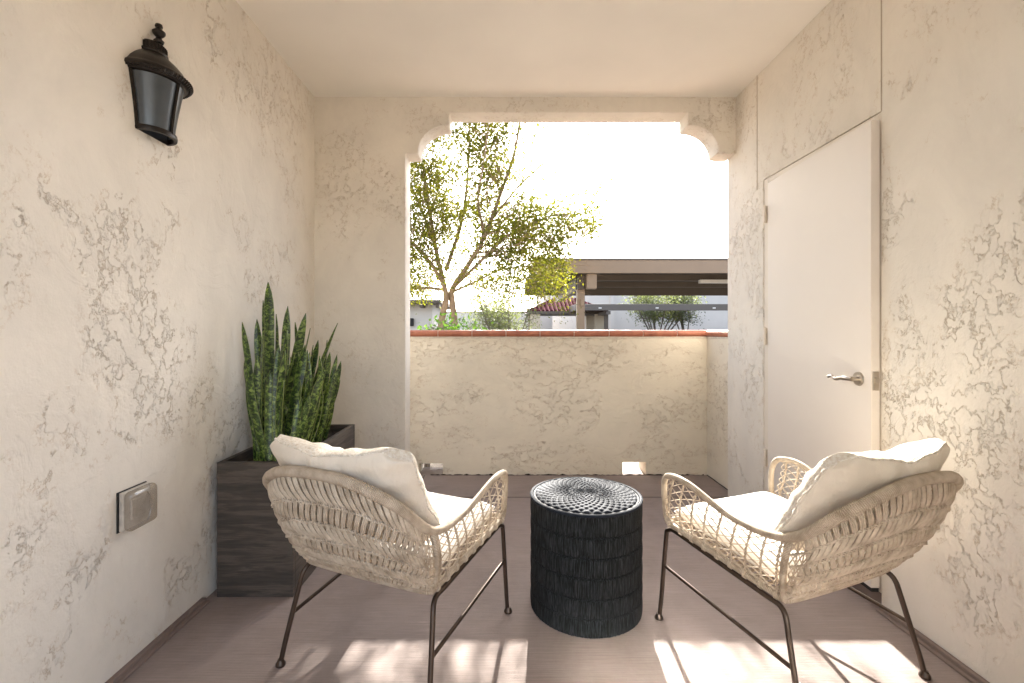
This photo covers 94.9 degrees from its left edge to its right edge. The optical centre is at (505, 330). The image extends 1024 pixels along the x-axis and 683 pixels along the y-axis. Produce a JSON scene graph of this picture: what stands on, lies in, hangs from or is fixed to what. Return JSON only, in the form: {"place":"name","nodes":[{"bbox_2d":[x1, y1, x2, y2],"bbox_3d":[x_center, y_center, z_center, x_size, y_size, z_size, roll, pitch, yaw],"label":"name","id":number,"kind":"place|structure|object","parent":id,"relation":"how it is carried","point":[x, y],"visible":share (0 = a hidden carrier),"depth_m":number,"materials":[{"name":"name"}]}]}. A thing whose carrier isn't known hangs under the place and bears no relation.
{"place":"outdoors","nodes":[
{"label":"outdoors","id":0,"kind":"place"},
{"bbox_2d":[446,312,551,329],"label":"garden wall","id":1,"kind":"structure","parent":0,"point":[546,322],"depth_m":33.00,"materials":[{"name":"white paint"}]},
{"bbox_2d":[423,462,638,466],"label":"ground","id":2,"kind":"structure","parent":0,"point":[630,464],"depth_m":4.45,"materials":[{"name":"beige concrete"}]},
{"bbox_2d":[417,312,493,329],"bbox_3d":[-0.811,0.479,7.421,1.162,1.580,1.352,0,0,-34],"label":"shrub","id":3,"kind":"object","parent":2,"relation":"on","point":[452,326],"visible":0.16,"depth_m":7.36,"materials":[{"name":"green plant"}]},
{"bbox_2d":[410,123,672,329],"bbox_3d":[-0.572,-2.804,8.668,6.540,8.145,4.479,0,0,0],"label":"shade tree","id":4,"kind":"object","parent":2,"relation":"on","point":[429,194],"visible":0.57,"depth_m":8.01,"materials":[{"name":"green plant"}]},
{"bbox_2d":[122,467,970,682],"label":"patio floor","id":5,"kind":"structure","parent":0,"point":[346,629],"depth_m":1.80,"materials":[{"name":"concrete"}]},
{"bbox_2d":[0,0,313,682],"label":"wall","id":6,"kind":"structure","parent":5,"relation":"on","point":[139,270],"depth_m":1.61,"materials":[{"name":"paint"}]},
{"bbox_2d":[116,481,149,533],"bbox_3d":[-1.279,0.613,1.641,0.057,0.137,0.130,0,0,0],"label":"outlet cover","id":7,"kind":"object","parent":6,"relation":"attached to","point":[132,506],"visible":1,"depth_m":1.61,"materials":[{"name":"grey plastic"}]},
{"bbox_2d":[124,23,193,145],"bbox_3d":[-1.246,-0.925,1.740,0.126,0.420,0.264,0,0,0],"label":"wall lantern","id":8,"kind":"object","parent":6,"relation":"attached to","point":[161,84],"depth_m":1.69,"materials":[{"name":"black metal"}]},
{"bbox_2d":[236,0,830,96],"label":"patio ceiling","id":9,"kind":"structure","parent":6,"relation":"on","point":[529,48],"depth_m":2.62,"materials":[{"name":"paint"}]},
{"bbox_2d":[217,424,354,596],"bbox_3d":[-1.097,0.870,2.480,0.334,0.590,0.848,0,0,0],"label":"planter box","id":10,"kind":"object","parent":5,"relation":"on","point":[258,555],"visible":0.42,"depth_m":2.06,"materials":[{"name":"brown wood"}]},
{"bbox_2d":[242,282,340,460],"bbox_3d":[-1.050,0.195,2.448,0.476,0.865,0.750,0,0,0],"label":"snake plant","id":11,"kind":"object","parent":10,"relation":"on","point":[296,397],"visible":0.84,"depth_m":2.23,"materials":[{"name":"green plant"}]},
{"bbox_2d":[262,434,511,682],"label":"woven armchair","id":12,"kind":"object","parent":5,"relation":"on","point":[381,515],"visible":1,"depth_m":1.44,"materials":[{"name":"beige wicker"}]},
{"bbox_2d":[314,97,735,451],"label":"arch wall","id":13,"kind":"structure","parent":5,"relation":"on","point":[368,151],"depth_m":3.21,"materials":[{"name":"paint"}]},
{"bbox_2d":[410,330,727,489],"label":"parapet wall","id":14,"kind":"structure","parent":5,"relation":"on","point":[556,402],"depth_m":3.80,"materials":[{"name":"paint"}]},
{"bbox_2d":[530,477,642,638],"bbox_3d":[0.341,0.921,2.005,0.473,0.484,0.473,0,0,0],"label":"drum side table","id":15,"kind":"object","parent":5,"relation":"on","point":[586,572],"visible":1,"depth_m":1.81,"materials":[{"name":"black wicker"}]},
{"bbox_2d":[654,438,963,682],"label":"woven armchair","id":16,"kind":"object","parent":5,"relation":"on","point":[839,521],"visible":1,"depth_m":1.40,"materials":[{"name":"wicker"}]},
{"bbox_2d":[728,0,1023,682],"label":"wall","id":17,"kind":"structure","parent":5,"relation":"on","point":[939,84],"depth_m":1.71,"materials":[{"name":"paint"}]},
{"bbox_2d":[763,112,881,603],"bbox_3d":[1.626,0.122,2.416,0.278,2.086,0.908,0,0,0],"label":"storage door","id":18,"kind":"structure","parent":17,"relation":"attached to","point":[822,222],"depth_m":2.28,"materials":[{"name":"paint"}]},
{"bbox_2d":[525,297,603,329],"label":"pavilion","id":19,"kind":"structure","parent":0,"point":[595,322],"depth_m":27.52,"materials":[{"name":"red tile"}]},
{"bbox_2d":[410,123,727,311],"label":"sky","id":20,"kind":"structure","parent":0,"point":[693,223],"materials":[{"name":"white"}]},
{"bbox_2d":[536,296,727,329],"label":"white building","id":21,"kind":"structure","parent":0,"point":[715,320],"depth_m":36.00,"materials":[{"name":"white paint"}]},
{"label":"parking lane","id":22,"kind":"structure","parent":0,"visible":0},
{"bbox_2d":[410,296,449,329],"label":"cottage","id":23,"kind":"structure","parent":22,"relation":"on","point":[422,315],"depth_m":18.00,"materials":[{"name":"white paint"}]},
{"bbox_2d":[457,286,550,329],"bbox_3d":[-0.039,-0.147,15.277,2.896,2.852,3.041,0,0,0],"label":"olive tree","id":24,"kind":"object","parent":22,"relation":"on","point":[498,316],"visible":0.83,"depth_m":14.66,"materials":[{"name":"plant"}]},
{"bbox_2d":[524,258,727,329],"bbox_3d":[7.330,-0.237,13.990,13.341,3.005,5.620,0,0,0],"label":"carport","id":25,"kind":"object","parent":22,"relation":"on","point":[661,277],"visible":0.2,"depth_m":12.87,"materials":[{"name":"paint"}]},
{"bbox_2d":[569,304,727,329],"bbox_3d":[14.862,-0.086,26.935,22.277,2.701,3.930,0,0,0],"label":"carport","id":26,"kind":"object","parent":22,"relation":"on","point":[607,309],"visible":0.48,"depth_m":25.00,"materials":[{"name":"grey paint"}]},
{"bbox_2d":[619,296,708,329],"bbox_3d":[10.224,-1.196,30.206,5.720,4.988,5.222,0,0,21],"label":"olive tree","id":27,"kind":"object","parent":22,"relation":"on","point":[649,316],"visible":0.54,"depth_m":29.70,"materials":[{"name":"plant"}]},
{"bbox_2d":[659,296,705,329],"bbox_3d":[11.483,-0.912,30.803,3.695,4.387,3.006,0,0,0],"label":"desert tree","id":28,"kind":"object","parent":22,"relation":"on","point":[682,326],"visible":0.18,"depth_m":30.65,"materials":[{"name":"green plant"}]}
]}

